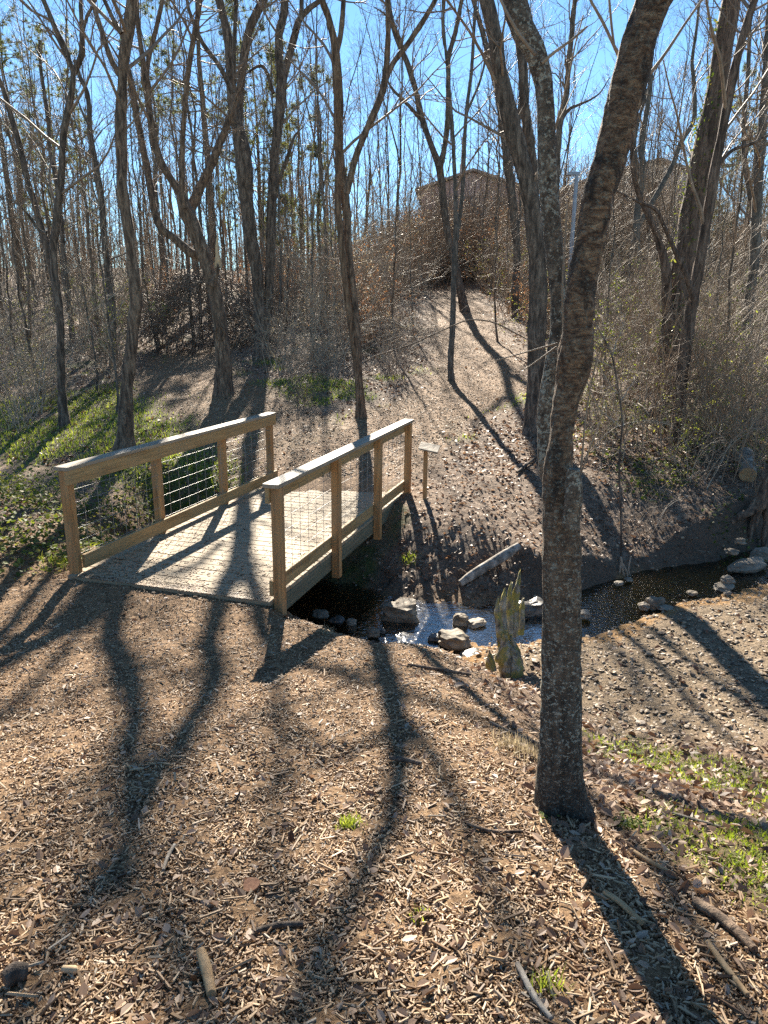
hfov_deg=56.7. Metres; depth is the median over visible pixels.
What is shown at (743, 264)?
bare shrub
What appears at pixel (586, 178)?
bare shrub
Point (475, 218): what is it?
leafy shrub
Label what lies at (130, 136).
bare tree
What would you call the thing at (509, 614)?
mossy snag
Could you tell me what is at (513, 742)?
grass tuft
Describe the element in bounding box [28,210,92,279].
leafy shrub
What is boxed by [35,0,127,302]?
bare tree
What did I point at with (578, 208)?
leafy shrub
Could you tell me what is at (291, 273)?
leafy shrub
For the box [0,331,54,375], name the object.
leafy shrub
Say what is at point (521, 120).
slender tree
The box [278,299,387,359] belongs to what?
bramble
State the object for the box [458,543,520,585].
fallen log
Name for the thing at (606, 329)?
leafy shrub
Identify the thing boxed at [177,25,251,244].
slender tree
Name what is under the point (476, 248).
leafy shrub
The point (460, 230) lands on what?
young tree
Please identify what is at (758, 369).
leafy shrub
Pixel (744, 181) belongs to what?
slender tree
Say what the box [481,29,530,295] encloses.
bare tree
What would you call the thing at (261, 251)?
leafy shrub
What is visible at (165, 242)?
bare shrub
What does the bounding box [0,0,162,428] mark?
leaning tree
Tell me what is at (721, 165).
slender tree
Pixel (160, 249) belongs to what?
bare tree
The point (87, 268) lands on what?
bare shrub
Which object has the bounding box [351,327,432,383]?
bare shrub
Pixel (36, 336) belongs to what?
bramble
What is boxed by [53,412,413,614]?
footbridge
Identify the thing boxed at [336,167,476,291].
bare shrub
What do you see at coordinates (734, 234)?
young tree
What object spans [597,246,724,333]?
leafy shrub
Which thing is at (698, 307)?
leafy shrub
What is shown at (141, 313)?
bare shrub
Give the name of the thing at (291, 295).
leafy shrub
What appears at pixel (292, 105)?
pine tree
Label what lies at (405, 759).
stick
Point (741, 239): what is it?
bare shrub
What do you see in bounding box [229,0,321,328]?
bare tree
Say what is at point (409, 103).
slender tree
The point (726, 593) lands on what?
rock
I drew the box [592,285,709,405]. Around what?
bramble
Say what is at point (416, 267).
bare shrub
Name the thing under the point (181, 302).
vine mound
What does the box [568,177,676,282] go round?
bare shrub
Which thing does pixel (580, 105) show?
bare tree
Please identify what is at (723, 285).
bare shrub
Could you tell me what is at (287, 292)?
young tree
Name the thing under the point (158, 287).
leafy shrub
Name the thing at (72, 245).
leafy shrub
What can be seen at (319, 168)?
bare tree
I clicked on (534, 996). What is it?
stick
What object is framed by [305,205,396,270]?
bare shrub
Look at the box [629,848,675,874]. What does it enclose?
stick
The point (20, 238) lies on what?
slender tree
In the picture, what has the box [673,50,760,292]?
slender tree
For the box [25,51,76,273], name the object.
bare tree
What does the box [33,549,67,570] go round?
grass tuft
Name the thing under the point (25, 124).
slender tree
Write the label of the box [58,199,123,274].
bare shrub
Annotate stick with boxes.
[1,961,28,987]
[61,965,77,973]
[162,843,175,870]
[196,947,215,997]
[256,921,302,932]
[389,755,421,764]
[408,663,470,675]
[466,822,522,833]
[489,721,536,743]
[515,961,552,1019]
[516,457,535,473]
[602,889,643,924]
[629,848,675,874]
[672,812,720,828]
[691,897,757,952]
[705,939,749,996]
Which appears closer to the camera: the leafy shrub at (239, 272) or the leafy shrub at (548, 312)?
the leafy shrub at (548, 312)
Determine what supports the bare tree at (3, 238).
on the ground at (606, 574)
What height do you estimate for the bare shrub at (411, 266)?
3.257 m
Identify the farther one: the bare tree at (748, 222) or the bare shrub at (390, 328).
the bare tree at (748, 222)
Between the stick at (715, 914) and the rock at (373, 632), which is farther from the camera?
the rock at (373, 632)
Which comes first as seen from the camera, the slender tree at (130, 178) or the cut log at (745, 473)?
the cut log at (745, 473)
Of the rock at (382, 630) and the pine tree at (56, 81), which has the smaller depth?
the rock at (382, 630)
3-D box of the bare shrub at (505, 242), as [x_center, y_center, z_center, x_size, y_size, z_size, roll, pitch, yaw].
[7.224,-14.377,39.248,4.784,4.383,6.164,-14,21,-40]
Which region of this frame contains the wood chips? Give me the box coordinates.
[0,310,767,1023]
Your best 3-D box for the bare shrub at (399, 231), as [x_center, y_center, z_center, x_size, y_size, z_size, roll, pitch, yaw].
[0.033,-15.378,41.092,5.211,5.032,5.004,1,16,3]
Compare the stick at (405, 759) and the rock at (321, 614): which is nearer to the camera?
the stick at (405, 759)
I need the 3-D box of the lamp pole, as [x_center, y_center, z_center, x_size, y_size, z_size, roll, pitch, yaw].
[7.282,-10.349,28.226,0.480,5.738,0.180,0,16,0]
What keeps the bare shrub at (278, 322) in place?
on the ground at (606, 574)
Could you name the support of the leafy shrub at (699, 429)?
on the ground at (606, 574)
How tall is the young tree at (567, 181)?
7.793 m
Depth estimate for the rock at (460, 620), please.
7.77 m
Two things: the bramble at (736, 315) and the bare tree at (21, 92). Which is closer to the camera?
the bramble at (736, 315)
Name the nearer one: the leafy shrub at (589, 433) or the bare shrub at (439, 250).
the leafy shrub at (589, 433)
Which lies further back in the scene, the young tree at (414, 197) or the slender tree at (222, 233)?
the young tree at (414, 197)
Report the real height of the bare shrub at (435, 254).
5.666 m
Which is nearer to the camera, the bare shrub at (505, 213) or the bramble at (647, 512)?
the bramble at (647, 512)
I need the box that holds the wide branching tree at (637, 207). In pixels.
[615,0,739,311]
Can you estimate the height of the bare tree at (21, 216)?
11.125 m
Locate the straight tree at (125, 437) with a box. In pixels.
[40,0,231,450]
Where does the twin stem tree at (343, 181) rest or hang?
on the ground at (606, 574)
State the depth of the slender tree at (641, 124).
41.83 m
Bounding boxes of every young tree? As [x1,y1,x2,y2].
[0,111,53,398]
[0,151,63,381]
[52,155,121,390]
[74,131,148,414]
[120,124,172,353]
[259,137,304,338]
[283,160,333,346]
[368,109,439,349]
[390,166,426,335]
[402,162,423,246]
[414,194,431,281]
[418,159,442,237]
[425,173,442,241]
[426,180,442,288]
[436,201,452,284]
[442,176,472,259]
[458,185,475,266]
[473,134,525,341]
[479,178,503,274]
[560,149,576,219]
[590,125,636,387]
[698,28,767,401]
[702,119,766,370]
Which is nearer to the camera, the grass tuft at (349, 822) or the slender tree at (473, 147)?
the grass tuft at (349, 822)
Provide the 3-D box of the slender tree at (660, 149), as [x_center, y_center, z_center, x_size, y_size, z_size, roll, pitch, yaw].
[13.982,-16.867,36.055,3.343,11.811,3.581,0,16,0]
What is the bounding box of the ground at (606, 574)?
[0,268,767,1023]
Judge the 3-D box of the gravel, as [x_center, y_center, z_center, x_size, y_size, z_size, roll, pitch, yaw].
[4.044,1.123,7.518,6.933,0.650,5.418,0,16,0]
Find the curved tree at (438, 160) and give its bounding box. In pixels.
[364,0,502,312]
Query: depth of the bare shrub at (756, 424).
10.72 m
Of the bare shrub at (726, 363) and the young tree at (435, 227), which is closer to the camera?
the bare shrub at (726, 363)
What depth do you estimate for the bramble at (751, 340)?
16.51 m
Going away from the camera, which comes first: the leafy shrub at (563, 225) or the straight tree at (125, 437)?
the straight tree at (125, 437)
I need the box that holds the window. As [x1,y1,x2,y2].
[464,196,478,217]
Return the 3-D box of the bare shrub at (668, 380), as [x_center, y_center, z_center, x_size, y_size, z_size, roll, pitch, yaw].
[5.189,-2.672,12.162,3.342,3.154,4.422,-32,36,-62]
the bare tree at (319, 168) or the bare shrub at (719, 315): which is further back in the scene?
the bare tree at (319, 168)
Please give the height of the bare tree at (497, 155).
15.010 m
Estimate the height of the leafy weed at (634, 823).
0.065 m
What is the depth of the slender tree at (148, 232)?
28.35 m
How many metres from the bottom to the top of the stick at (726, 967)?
0.057 m
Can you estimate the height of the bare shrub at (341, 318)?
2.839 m
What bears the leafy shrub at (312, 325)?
on the ground at (606, 574)
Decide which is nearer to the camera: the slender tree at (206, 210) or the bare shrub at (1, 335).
the bare shrub at (1, 335)
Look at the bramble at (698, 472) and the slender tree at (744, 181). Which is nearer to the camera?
the bramble at (698, 472)
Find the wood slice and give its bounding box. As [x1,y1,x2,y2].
[243,877,259,892]
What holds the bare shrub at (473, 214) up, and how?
on the ground at (606, 574)
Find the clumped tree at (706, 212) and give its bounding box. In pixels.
[592,0,767,442]
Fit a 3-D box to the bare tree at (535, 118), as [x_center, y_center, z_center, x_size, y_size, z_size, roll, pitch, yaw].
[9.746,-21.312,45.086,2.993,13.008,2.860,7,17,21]
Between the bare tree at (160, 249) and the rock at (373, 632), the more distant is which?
the bare tree at (160, 249)
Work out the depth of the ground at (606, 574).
6.75 m
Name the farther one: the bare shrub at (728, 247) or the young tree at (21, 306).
the bare shrub at (728, 247)
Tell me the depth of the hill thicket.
46.50 m
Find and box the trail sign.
[418,441,439,499]
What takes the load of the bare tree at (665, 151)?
on the ground at (606, 574)
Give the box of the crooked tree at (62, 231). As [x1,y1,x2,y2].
[0,0,99,346]
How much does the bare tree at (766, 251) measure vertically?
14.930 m
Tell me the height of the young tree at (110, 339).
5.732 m
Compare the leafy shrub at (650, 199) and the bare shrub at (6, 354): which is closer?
the bare shrub at (6, 354)
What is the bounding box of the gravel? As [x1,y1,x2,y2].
[436,517,767,755]
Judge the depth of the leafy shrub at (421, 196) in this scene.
39.30 m
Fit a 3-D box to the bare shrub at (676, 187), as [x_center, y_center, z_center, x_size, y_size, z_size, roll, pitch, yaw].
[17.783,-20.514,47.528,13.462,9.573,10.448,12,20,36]
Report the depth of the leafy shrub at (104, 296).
28.12 m
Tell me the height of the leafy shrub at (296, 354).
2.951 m
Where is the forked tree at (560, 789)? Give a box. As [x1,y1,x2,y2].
[495,0,702,823]
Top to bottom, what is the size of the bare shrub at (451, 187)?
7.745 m
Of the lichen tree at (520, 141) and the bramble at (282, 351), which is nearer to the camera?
the lichen tree at (520, 141)
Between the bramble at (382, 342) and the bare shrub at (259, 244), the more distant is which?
the bare shrub at (259, 244)
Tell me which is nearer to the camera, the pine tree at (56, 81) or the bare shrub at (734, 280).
the bare shrub at (734, 280)
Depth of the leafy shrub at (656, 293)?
26.97 m
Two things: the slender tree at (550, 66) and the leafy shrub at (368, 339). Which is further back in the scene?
the slender tree at (550, 66)
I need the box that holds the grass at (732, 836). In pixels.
[0,356,767,910]
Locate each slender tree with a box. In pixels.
[0,0,81,296]
[0,5,90,301]
[0,64,39,327]
[0,79,47,305]
[0,118,23,276]
[7,54,48,275]
[15,18,66,274]
[33,22,109,288]
[44,67,102,305]
[49,59,186,367]
[51,66,80,248]
[57,29,131,293]
[69,29,133,302]
[75,56,136,288]
[94,0,160,255]
[97,50,150,266]
[99,1,201,311]
[103,66,174,306]
[112,62,175,310]
[134,0,204,275]
[138,10,202,270]
[145,28,179,269]
[155,1,246,268]
[164,30,237,309]
[166,36,219,274]
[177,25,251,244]
[182,11,260,297]
[192,25,257,259]
[201,62,259,296]
[202,1,289,220]
[215,0,306,268]
[220,55,294,304]
[244,12,303,251]
[254,34,324,268]
[256,16,317,256]
[273,0,333,277]
[282,25,361,304]
[288,35,364,317]
[290,0,382,282]
[312,58,364,213]
[312,86,358,273]
[327,13,384,248]
[344,20,394,279]
[346,2,425,250]
[347,0,415,254]
[354,65,405,244]
[371,0,449,195]
[381,55,437,213]
[393,45,440,229]
[406,64,466,230]
[423,62,477,212]
[448,58,495,231]
[449,24,496,280]
[466,70,500,217]
[476,2,556,214]
[494,1,549,239]
[497,41,557,210]
[511,0,588,199]
[517,2,589,175]
[548,1,607,212]
[579,39,626,227]
[588,35,627,203]
[591,63,655,278]
[593,13,674,283]
[597,1,694,297]
[619,18,690,304]
[628,18,715,260]
[630,29,690,258]
[640,49,684,260]
[648,0,710,229]
[667,83,736,221]
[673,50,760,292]
[676,3,748,190]
[678,6,762,281]
[716,39,763,224]
[718,65,766,291]
[722,107,767,234]
[724,38,767,280]
[736,156,767,207]
[746,195,767,259]
[752,130,767,278]
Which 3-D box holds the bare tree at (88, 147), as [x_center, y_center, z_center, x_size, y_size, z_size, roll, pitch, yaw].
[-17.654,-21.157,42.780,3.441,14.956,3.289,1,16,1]
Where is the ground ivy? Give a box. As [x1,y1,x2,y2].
[0,360,767,578]
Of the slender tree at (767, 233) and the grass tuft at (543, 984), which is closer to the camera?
the grass tuft at (543, 984)
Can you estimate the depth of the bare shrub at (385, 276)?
27.64 m
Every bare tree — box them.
[0,0,53,306]
[0,0,60,304]
[0,0,95,314]
[0,29,55,354]
[0,72,46,281]
[0,99,43,336]
[0,155,23,308]
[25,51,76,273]
[26,0,135,353]
[27,46,83,216]
[33,0,101,265]
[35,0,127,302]
[48,27,114,276]
[95,12,158,293]
[97,0,192,291]
[105,20,168,274]
[119,0,181,280]
[127,0,178,272]
[135,0,229,347]
[140,0,230,344]
[154,1,250,331]
[162,31,191,273]
[185,1,230,269]
[198,3,289,324]
[211,0,296,152]
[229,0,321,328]
[250,42,300,206]
[252,0,336,268]
[259,72,306,256]
[273,0,333,263]
[275,0,364,284]
[283,65,333,304]
[287,0,379,308]
[352,0,441,221]
[365,4,421,237]
[385,88,441,236]
[460,12,517,281]
[466,118,497,290]
[470,57,518,292]
[479,58,529,296]
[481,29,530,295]
[487,0,570,292]
[530,90,555,154]
[533,0,614,300]
[554,33,591,222]
[618,82,671,281]
[637,3,716,254]
[641,44,690,278]
[645,87,688,275]
[659,0,755,195]
[687,4,754,150]
[717,128,747,260]
[726,2,767,296]
[741,2,767,293]
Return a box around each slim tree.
[454,0,548,319]
[529,0,622,195]
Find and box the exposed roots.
[731,465,767,547]
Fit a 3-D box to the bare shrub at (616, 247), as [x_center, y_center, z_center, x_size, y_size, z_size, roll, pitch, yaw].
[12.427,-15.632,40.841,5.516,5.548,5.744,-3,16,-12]
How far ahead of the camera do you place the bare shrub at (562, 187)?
37.95 m
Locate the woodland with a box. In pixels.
[0,72,767,275]
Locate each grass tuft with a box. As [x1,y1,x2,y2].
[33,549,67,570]
[312,623,333,634]
[335,809,364,832]
[398,551,422,565]
[407,903,432,924]
[477,720,538,762]
[528,963,575,995]
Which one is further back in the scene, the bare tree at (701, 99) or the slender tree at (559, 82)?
the slender tree at (559, 82)
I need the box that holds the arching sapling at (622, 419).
[587,307,639,555]
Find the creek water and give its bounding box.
[291,570,705,649]
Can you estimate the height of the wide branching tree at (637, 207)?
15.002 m
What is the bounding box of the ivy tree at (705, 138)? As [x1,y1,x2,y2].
[623,0,767,420]
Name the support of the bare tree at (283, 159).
on the ground at (606, 574)
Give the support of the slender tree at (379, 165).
on the ground at (606, 574)
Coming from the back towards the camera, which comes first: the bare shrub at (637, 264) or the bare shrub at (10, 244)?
the bare shrub at (10, 244)
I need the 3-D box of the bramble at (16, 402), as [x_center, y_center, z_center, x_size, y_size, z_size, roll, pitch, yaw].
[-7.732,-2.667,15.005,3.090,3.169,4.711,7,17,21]
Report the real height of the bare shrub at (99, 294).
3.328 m
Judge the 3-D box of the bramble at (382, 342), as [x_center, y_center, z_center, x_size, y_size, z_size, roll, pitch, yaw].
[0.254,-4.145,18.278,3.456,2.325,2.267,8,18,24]
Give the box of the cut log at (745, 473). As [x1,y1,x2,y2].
[737,447,756,481]
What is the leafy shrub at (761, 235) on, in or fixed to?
on the ground at (606, 574)
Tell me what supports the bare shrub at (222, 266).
on the ground at (606, 574)
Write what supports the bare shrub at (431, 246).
on the ground at (606, 574)
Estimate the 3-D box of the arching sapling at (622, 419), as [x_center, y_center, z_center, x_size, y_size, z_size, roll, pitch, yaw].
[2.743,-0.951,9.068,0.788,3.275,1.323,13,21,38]
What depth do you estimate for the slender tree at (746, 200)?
41.26 m
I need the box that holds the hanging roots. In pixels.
[619,556,631,577]
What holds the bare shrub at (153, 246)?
on the ground at (606, 574)
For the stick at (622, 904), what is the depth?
2.39 m
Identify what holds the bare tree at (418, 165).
on the ground at (606, 574)
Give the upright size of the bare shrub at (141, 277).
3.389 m
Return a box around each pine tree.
[0,3,88,301]
[5,23,107,283]
[113,0,286,270]
[210,17,306,264]
[256,41,349,280]
[710,61,767,282]
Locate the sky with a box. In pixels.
[0,0,767,270]
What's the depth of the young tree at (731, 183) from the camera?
15.64 m
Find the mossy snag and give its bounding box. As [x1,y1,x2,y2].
[485,570,524,679]
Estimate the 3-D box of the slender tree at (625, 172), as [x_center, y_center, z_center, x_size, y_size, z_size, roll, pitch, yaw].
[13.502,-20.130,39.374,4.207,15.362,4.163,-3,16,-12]
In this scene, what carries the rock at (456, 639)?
on the gravel
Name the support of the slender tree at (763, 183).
on the ground at (606, 574)
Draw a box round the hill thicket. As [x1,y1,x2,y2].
[355,199,765,280]
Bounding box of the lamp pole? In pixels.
[567,172,579,278]
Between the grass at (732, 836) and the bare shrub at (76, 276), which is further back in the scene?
the bare shrub at (76, 276)
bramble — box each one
[0,292,71,337]
[0,308,96,436]
[0,311,66,354]
[0,352,80,409]
[0,357,81,431]
[1,314,96,383]
[41,279,165,344]
[74,251,183,327]
[79,311,158,372]
[224,284,336,345]
[241,324,333,372]
[248,332,340,378]
[249,300,367,362]
[258,314,349,370]
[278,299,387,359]
[287,318,374,382]
[297,286,385,333]
[308,248,429,314]
[324,304,449,374]
[361,300,435,366]
[361,301,448,358]
[374,288,447,343]
[388,295,469,341]
[566,257,657,339]
[573,369,689,491]
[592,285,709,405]
[592,476,713,553]
[633,403,767,488]
[666,305,766,420]
[687,342,765,431]
[696,271,767,354]
[717,309,767,379]
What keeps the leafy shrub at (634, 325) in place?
on the ground at (606, 574)
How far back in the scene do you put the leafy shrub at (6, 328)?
21.17 m
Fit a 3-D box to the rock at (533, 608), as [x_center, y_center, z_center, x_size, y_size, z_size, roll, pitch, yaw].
[1.686,1.107,8.103,0.313,0.232,0.245,-5,17,-14]
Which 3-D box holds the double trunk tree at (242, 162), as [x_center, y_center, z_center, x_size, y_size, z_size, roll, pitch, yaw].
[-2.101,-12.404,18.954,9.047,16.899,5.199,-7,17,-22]
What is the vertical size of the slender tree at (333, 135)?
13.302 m
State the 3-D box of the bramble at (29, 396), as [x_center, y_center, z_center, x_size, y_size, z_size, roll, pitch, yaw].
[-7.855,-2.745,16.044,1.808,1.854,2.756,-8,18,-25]
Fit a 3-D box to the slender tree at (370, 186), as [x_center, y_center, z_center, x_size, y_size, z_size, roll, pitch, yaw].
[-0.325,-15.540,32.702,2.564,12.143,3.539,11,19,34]
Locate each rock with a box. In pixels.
[310,609,330,619]
[329,615,345,624]
[346,618,356,626]
[366,628,379,637]
[378,627,385,633]
[380,597,419,626]
[428,633,439,641]
[438,628,470,650]
[452,613,468,627]
[459,648,481,656]
[468,617,486,628]
[519,596,542,620]
[581,609,590,619]
[614,580,623,585]
[624,577,632,581]
[637,602,649,610]
[645,596,665,610]
[657,604,672,610]
[686,590,697,595]
[713,582,734,591]
[720,575,735,583]
[723,548,738,554]
[723,591,731,595]
[727,557,767,573]
[735,538,746,544]
[748,547,767,563]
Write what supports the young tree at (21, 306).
on the ground at (606, 574)
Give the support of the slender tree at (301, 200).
on the ground at (606, 574)
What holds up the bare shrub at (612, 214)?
on the ground at (606, 574)
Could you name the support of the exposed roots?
hanging from the ground at (606, 574)
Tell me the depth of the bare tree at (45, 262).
31.35 m
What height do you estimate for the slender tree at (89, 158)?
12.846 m
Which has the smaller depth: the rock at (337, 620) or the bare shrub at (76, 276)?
the rock at (337, 620)
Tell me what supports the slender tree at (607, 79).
on the ground at (606, 574)
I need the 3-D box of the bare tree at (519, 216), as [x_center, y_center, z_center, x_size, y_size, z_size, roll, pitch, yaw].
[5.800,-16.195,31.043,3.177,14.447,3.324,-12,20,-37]
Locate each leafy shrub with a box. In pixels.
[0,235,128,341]
[0,269,85,358]
[0,281,26,359]
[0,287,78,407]
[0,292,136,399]
[0,303,79,386]
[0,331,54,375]
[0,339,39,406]
[1,355,39,392]
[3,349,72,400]
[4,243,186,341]
[7,194,119,286]
[11,177,139,276]
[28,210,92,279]
[56,281,170,368]
[70,258,169,329]
[74,207,165,295]
[115,263,194,319]
[146,259,195,305]
[200,237,278,303]
[221,199,334,315]
[224,210,354,307]
[236,237,341,324]
[239,259,362,375]
[242,242,316,304]
[276,220,434,357]
[276,249,403,374]
[278,196,422,310]
[283,191,417,326]
[286,175,442,347]
[303,235,422,312]
[306,277,420,352]
[313,236,362,289]
[313,254,362,311]
[314,156,508,288]
[318,238,429,330]
[318,270,417,336]
[376,204,472,280]
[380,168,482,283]
[381,176,479,281]
[385,240,444,294]
[397,233,434,280]
[424,187,503,278]
[429,243,473,279]
[432,206,524,283]
[433,207,492,280]
[450,196,505,274]
[459,226,524,294]
[460,217,504,280]
[461,236,527,295]
[473,210,569,307]
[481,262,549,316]
[486,225,623,283]
[487,245,600,312]
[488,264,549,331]
[489,139,648,280]
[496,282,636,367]
[498,245,566,299]
[501,185,580,267]
[508,270,624,342]
[510,266,666,403]
[574,372,698,462]
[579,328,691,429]
[589,122,733,253]
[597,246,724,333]
[599,290,659,344]
[605,243,735,332]
[606,179,739,282]
[615,243,766,368]
[615,261,720,324]
[621,279,767,463]
[631,185,739,264]
[631,357,767,477]
[647,296,765,426]
[651,250,767,352]
[711,214,767,284]
[714,252,767,349]
[714,286,767,337]
[717,161,767,294]
[719,231,767,316]
[739,320,767,375]
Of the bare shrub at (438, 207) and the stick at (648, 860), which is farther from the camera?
the bare shrub at (438, 207)
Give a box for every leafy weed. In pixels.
[532,811,559,822]
[612,811,651,832]
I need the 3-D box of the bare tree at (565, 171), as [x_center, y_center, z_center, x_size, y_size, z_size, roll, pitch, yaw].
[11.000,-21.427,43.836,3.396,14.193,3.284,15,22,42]
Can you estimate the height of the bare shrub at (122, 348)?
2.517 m
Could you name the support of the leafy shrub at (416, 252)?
on the ground at (606, 574)
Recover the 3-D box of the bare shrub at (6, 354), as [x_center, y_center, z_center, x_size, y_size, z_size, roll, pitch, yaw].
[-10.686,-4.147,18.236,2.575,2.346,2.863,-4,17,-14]
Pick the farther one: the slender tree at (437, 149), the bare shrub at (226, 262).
the slender tree at (437, 149)
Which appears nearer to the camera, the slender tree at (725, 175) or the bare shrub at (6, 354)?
the bare shrub at (6, 354)
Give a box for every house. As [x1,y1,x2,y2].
[415,168,522,239]
[559,157,686,224]
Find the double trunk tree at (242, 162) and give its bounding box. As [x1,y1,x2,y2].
[149,0,404,359]
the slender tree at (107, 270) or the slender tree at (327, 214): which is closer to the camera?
the slender tree at (107, 270)
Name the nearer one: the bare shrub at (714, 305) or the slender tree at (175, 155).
the bare shrub at (714, 305)
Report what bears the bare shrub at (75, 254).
on the ground at (606, 574)
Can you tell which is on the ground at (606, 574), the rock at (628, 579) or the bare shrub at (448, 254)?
the bare shrub at (448, 254)
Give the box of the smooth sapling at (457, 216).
[354,0,583,381]
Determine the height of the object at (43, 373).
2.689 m
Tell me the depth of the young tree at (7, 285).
17.96 m
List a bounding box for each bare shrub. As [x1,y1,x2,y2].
[0,140,133,313]
[0,165,97,291]
[0,192,51,284]
[0,265,64,340]
[0,284,43,359]
[0,304,11,379]
[0,319,20,377]
[4,200,139,297]
[23,221,126,298]
[30,221,102,296]
[30,232,118,305]
[32,296,108,356]
[36,244,167,333]
[42,292,149,391]
[43,237,157,361]
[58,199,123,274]
[58,248,155,340]
[65,205,125,284]
[75,225,178,310]
[86,238,176,326]
[98,178,207,273]
[107,224,174,292]
[109,198,203,271]
[111,248,174,308]
[115,225,195,306]
[115,284,178,329]
[140,245,186,289]
[151,249,205,300]
[169,256,228,298]
[187,224,244,293]
[189,246,240,289]
[203,223,259,288]
[216,205,304,289]
[226,182,327,266]
[230,286,307,348]
[233,230,306,282]
[236,204,378,330]
[237,225,293,268]
[239,221,326,313]
[240,247,310,320]
[260,198,435,321]
[261,351,327,405]
[281,262,388,358]
[283,238,356,319]
[304,224,380,298]
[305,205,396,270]
[306,218,407,298]
[310,219,423,335]
[310,238,415,342]
[312,184,433,301]
[317,239,417,318]
[322,205,451,327]
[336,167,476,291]
[336,224,432,289]
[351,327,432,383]
[355,206,425,271]
[359,168,465,283]
[364,281,440,345]
[370,193,490,289]
[372,216,444,291]
[373,215,471,299]
[383,210,442,289]
[385,234,438,298]
[385,236,439,294]
[393,153,494,222]
[393,183,489,236]
[405,205,477,283]
[406,186,485,278]
[407,177,507,246]
[408,204,478,283]
[425,222,476,281]
[426,199,522,257]
[427,189,505,284]
[448,141,620,296]
[458,211,524,294]
[461,214,509,275]
[462,137,681,272]
[462,199,526,279]
[462,205,574,272]
[463,206,574,310]
[463,242,528,317]
[476,214,575,288]
[480,158,656,279]
[483,191,676,343]
[484,187,630,278]
[485,120,679,282]
[485,208,639,336]
[492,118,675,274]
[500,198,624,283]
[506,148,680,223]
[510,258,766,451]
[518,193,742,364]
[521,148,651,256]
[526,296,675,435]
[559,162,677,292]
[560,138,686,216]
[563,186,646,284]
[564,122,733,213]
[565,205,718,328]
[565,221,671,332]
[566,243,767,401]
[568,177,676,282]
[571,132,751,262]
[571,133,692,243]
[578,193,650,282]
[582,160,767,276]
[593,243,671,353]
[595,266,767,449]
[597,257,767,457]
[602,190,664,280]
[608,172,716,281]
[608,219,676,282]
[610,219,767,374]
[611,201,766,321]
[614,275,711,370]
[619,319,767,469]
[622,274,709,340]
[625,218,767,403]
[629,179,748,277]
[642,171,767,295]
[645,288,767,398]
[645,316,767,492]
[652,262,767,384]
[652,265,767,397]
[660,258,767,445]
[663,177,767,275]
[695,259,767,357]
[696,278,766,367]
[698,265,767,346]
[703,250,766,319]
[704,213,767,313]
[706,174,767,291]
[706,210,764,282]
[707,177,767,298]
[712,242,765,317]
[717,196,766,267]
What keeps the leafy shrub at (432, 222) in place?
on the ground at (606, 574)
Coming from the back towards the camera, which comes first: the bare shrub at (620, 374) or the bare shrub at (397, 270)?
the bare shrub at (397, 270)
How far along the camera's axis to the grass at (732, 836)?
11.44 m
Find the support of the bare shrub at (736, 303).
on the ground at (606, 574)
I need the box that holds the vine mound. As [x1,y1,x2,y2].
[125,249,291,357]
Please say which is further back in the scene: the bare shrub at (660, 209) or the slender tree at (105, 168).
the bare shrub at (660, 209)
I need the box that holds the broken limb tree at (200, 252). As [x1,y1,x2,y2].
[72,0,275,396]
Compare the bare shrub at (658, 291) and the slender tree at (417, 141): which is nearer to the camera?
the bare shrub at (658, 291)
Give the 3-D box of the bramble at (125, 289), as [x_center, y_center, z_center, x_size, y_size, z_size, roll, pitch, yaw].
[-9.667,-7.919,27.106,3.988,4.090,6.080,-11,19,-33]
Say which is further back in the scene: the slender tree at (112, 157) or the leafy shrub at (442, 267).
the leafy shrub at (442, 267)
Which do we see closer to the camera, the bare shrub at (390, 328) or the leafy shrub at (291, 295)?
the bare shrub at (390, 328)
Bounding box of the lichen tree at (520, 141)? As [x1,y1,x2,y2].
[391,0,614,436]
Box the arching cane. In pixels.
[363,319,545,363]
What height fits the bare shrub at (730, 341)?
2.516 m
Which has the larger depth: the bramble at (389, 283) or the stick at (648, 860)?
the bramble at (389, 283)
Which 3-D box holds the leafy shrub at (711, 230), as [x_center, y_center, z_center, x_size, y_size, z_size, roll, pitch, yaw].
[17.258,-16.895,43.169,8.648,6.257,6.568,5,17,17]
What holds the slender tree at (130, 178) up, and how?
on the ground at (606, 574)
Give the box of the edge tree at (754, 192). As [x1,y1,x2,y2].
[686,0,767,373]
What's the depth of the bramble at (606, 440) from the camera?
11.67 m
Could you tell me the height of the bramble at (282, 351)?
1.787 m
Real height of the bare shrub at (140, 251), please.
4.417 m
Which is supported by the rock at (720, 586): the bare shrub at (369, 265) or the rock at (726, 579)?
the rock at (726, 579)
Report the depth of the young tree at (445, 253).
43.15 m
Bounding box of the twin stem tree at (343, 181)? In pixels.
[236,0,485,418]
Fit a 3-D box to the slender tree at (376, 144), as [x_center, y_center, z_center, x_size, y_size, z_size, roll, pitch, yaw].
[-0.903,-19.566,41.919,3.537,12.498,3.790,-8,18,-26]
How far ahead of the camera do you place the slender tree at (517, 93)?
49.23 m
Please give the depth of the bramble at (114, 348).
19.95 m
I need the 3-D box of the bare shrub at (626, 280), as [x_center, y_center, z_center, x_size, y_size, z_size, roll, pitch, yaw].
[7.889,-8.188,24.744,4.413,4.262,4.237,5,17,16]
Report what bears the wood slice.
on the ground at (606, 574)

